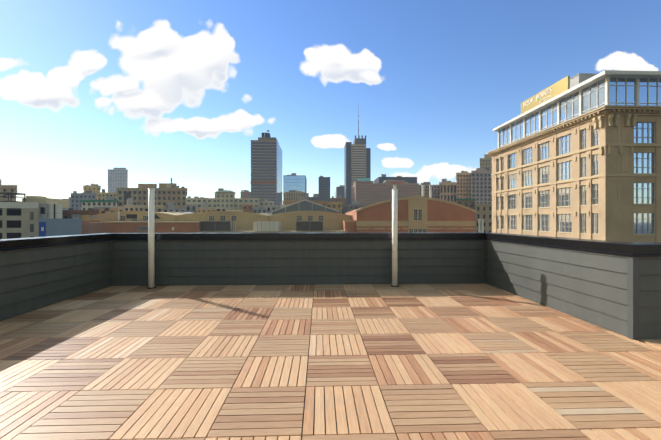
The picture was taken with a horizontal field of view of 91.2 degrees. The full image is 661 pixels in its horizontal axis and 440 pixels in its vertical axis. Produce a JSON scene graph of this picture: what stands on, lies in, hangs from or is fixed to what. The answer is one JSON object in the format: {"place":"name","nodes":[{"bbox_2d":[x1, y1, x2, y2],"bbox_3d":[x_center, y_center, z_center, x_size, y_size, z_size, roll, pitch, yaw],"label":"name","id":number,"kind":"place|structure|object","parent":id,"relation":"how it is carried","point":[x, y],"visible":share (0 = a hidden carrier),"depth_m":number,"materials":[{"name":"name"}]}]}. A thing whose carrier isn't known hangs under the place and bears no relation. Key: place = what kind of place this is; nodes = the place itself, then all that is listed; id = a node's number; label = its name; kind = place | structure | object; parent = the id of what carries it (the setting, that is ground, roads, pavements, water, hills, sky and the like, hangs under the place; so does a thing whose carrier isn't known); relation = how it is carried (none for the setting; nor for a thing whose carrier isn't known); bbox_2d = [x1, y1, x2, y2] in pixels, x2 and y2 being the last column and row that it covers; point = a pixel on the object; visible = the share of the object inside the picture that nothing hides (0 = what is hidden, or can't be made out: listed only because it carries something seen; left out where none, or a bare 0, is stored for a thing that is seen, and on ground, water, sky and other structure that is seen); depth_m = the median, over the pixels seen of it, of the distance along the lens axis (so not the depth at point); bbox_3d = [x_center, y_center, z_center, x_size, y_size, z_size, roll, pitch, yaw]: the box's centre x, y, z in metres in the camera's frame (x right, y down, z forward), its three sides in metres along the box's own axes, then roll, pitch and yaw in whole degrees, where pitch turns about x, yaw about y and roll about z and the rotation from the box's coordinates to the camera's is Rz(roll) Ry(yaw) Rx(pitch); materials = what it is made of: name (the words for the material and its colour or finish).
{"place":"outdoors","nodes":[
{"label":"outdoors","id":0,"kind":"place"},
{"bbox_2d":[283,173,306,196],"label":"glass tower","id":1,"kind":"structure","parent":0,"point":[293,181],"depth_m":379.20,"materials":[{"name":"blue glass"}]},
{"bbox_2d":[0,238,660,340],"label":"parapet walls","id":2,"kind":"structure","parent":0,"point":[619,294],"depth_m":6.57,"materials":[{"name":"black wood"}]},
{"bbox_2d":[0,232,660,256],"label":"parapet coping","id":3,"kind":"object","parent":2,"relation":"on","point":[643,249],"visible":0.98,"depth_m":6.35,"materials":[{"name":"black metal"}]},
{"bbox_2d":[8,232,614,249],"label":"parapet coping seams","id":4,"kind":"object","parent":3,"relation":"on","point":[346,237],"visible":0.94,"depth_m":6.83,"materials":[{"name":"metal"}]},
{"bbox_2d":[0,283,660,439],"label":"deck tiles","id":5,"kind":"object","parent":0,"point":[470,361],"visible":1,"depth_m":3.03,"materials":[{"name":"brown wood"}]},
{"bbox_2d":[147,188,155,288],"bbox_3d":[-3.660,0.378,6.619,0.170,2.052,0.170,0,0,-2],"label":"post","id":6,"kind":"object","parent":5,"relation":"on","point":[151,238],"visible":0.9,"depth_m":6.57,"materials":[{"name":"metal"}]},
{"bbox_2d":[391,189,398,286],"bbox_3d":[1.347,0.378,6.788,0.170,2.052,0.170,0,0,-2],"label":"post","id":7,"kind":"object","parent":5,"relation":"on","point":[394,237],"visible":1,"depth_m":6.74,"materials":[{"name":"metal"}]},
{"bbox_2d":[0,0,660,203],"label":"sky","id":8,"kind":"structure","parent":0,"point":[160,91],"materials":[{"name":"blue"}]},
{"bbox_2d":[342,195,475,232],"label":"brick hall","id":9,"kind":"structure","parent":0,"point":[418,213],"depth_m":85.62,"materials":[{"name":"red brick"}]},
{"bbox_2d":[393,154,491,231],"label":"buildings","id":10,"kind":"structure","parent":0,"point":[472,190],"depth_m":264.87,"materials":[{"name":"beige concrete"}]},
{"bbox_2d":[487,70,660,241],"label":"building","id":11,"kind":"structure","parent":0,"point":[578,155],"depth_m":41.82,"materials":[{"name":"beige stone"}]},
{"bbox_2d":[523,87,551,106],"bbox_3d":[32.446,-19.218,50.911,0.080,0.714,6.608,0,0,-2],"label":"sign text","id":12,"kind":"object","parent":11,"relation":"attached to","point":[542,95],"visible":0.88,"depth_m":50.33,"materials":[{"name":"white"}]},
{"bbox_3d":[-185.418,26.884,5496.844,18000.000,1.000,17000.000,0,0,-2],"label":"ground","id":13,"kind":"structure","parent":0,"visible":0},
{"bbox_2d":[0,192,68,238],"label":"building","id":14,"kind":"structure","parent":13,"relation":"on","point":[19,219],"depth_m":77.58,"materials":[{"name":"concrete"}]},
{"bbox_2d":[39,204,160,236],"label":"building","id":15,"kind":"structure","parent":13,"relation":"on","point":[55,220],"depth_m":76.75,"materials":[{"name":"grey concrete"}]},
{"bbox_2d":[0,168,346,213],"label":"buildings","id":16,"kind":"structure","parent":13,"relation":"on","point":[91,196],"depth_m":225.84,"materials":[{"name":"beige concrete"}]},
{"bbox_2d":[82,212,346,233],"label":"building","id":17,"kind":"structure","parent":13,"relation":"on","point":[91,227],"depth_m":83.75,"materials":[{"name":"brick"}]},
{"bbox_2d":[65,190,367,213],"bbox_3d":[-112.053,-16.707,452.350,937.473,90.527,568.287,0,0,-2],"label":"buildings","id":18,"kind":"structure","parent":13,"relation":"on","point":[193,208],"depth_m":182.82,"materials":[{"name":"beige concrete"}]},
{"bbox_2d":[90,197,351,229],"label":"convention centre sheds","id":19,"kind":"object","parent":13,"relation":"on","point":[288,216],"visible":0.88,"depth_m":94.38,"materials":[{"name":"beige concrete"}]},
{"bbox_2d":[251,130,281,204],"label":"skyscraper","id":20,"kind":"structure","parent":13,"relation":"on","point":[266,166],"depth_m":417.70,"materials":[{"name":"grey glass"}]},
{"bbox_2d":[319,176,329,201],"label":"dark grid tower","id":21,"kind":"structure","parent":13,"relation":"on","point":[324,188],"depth_m":480.21,"materials":[{"name":"grey glass"}]},
{"bbox_2d":[336,185,343,197],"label":"building","id":22,"kind":"structure","parent":13,"relation":"on","point":[340,190],"depth_m":601.25,"materials":[{"name":"grey glass"}]},
{"bbox_2d":[344,110,370,203],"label":"skyscraper","id":23,"kind":"structure","parent":13,"relation":"on","point":[357,159],"depth_m":506.26,"materials":[{"name":"grey glass"}]},
{"bbox_2d":[352,174,418,204],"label":"building","id":24,"kind":"structure","parent":13,"relation":"on","point":[368,191],"depth_m":332.16,"materials":[{"name":"grey concrete"}]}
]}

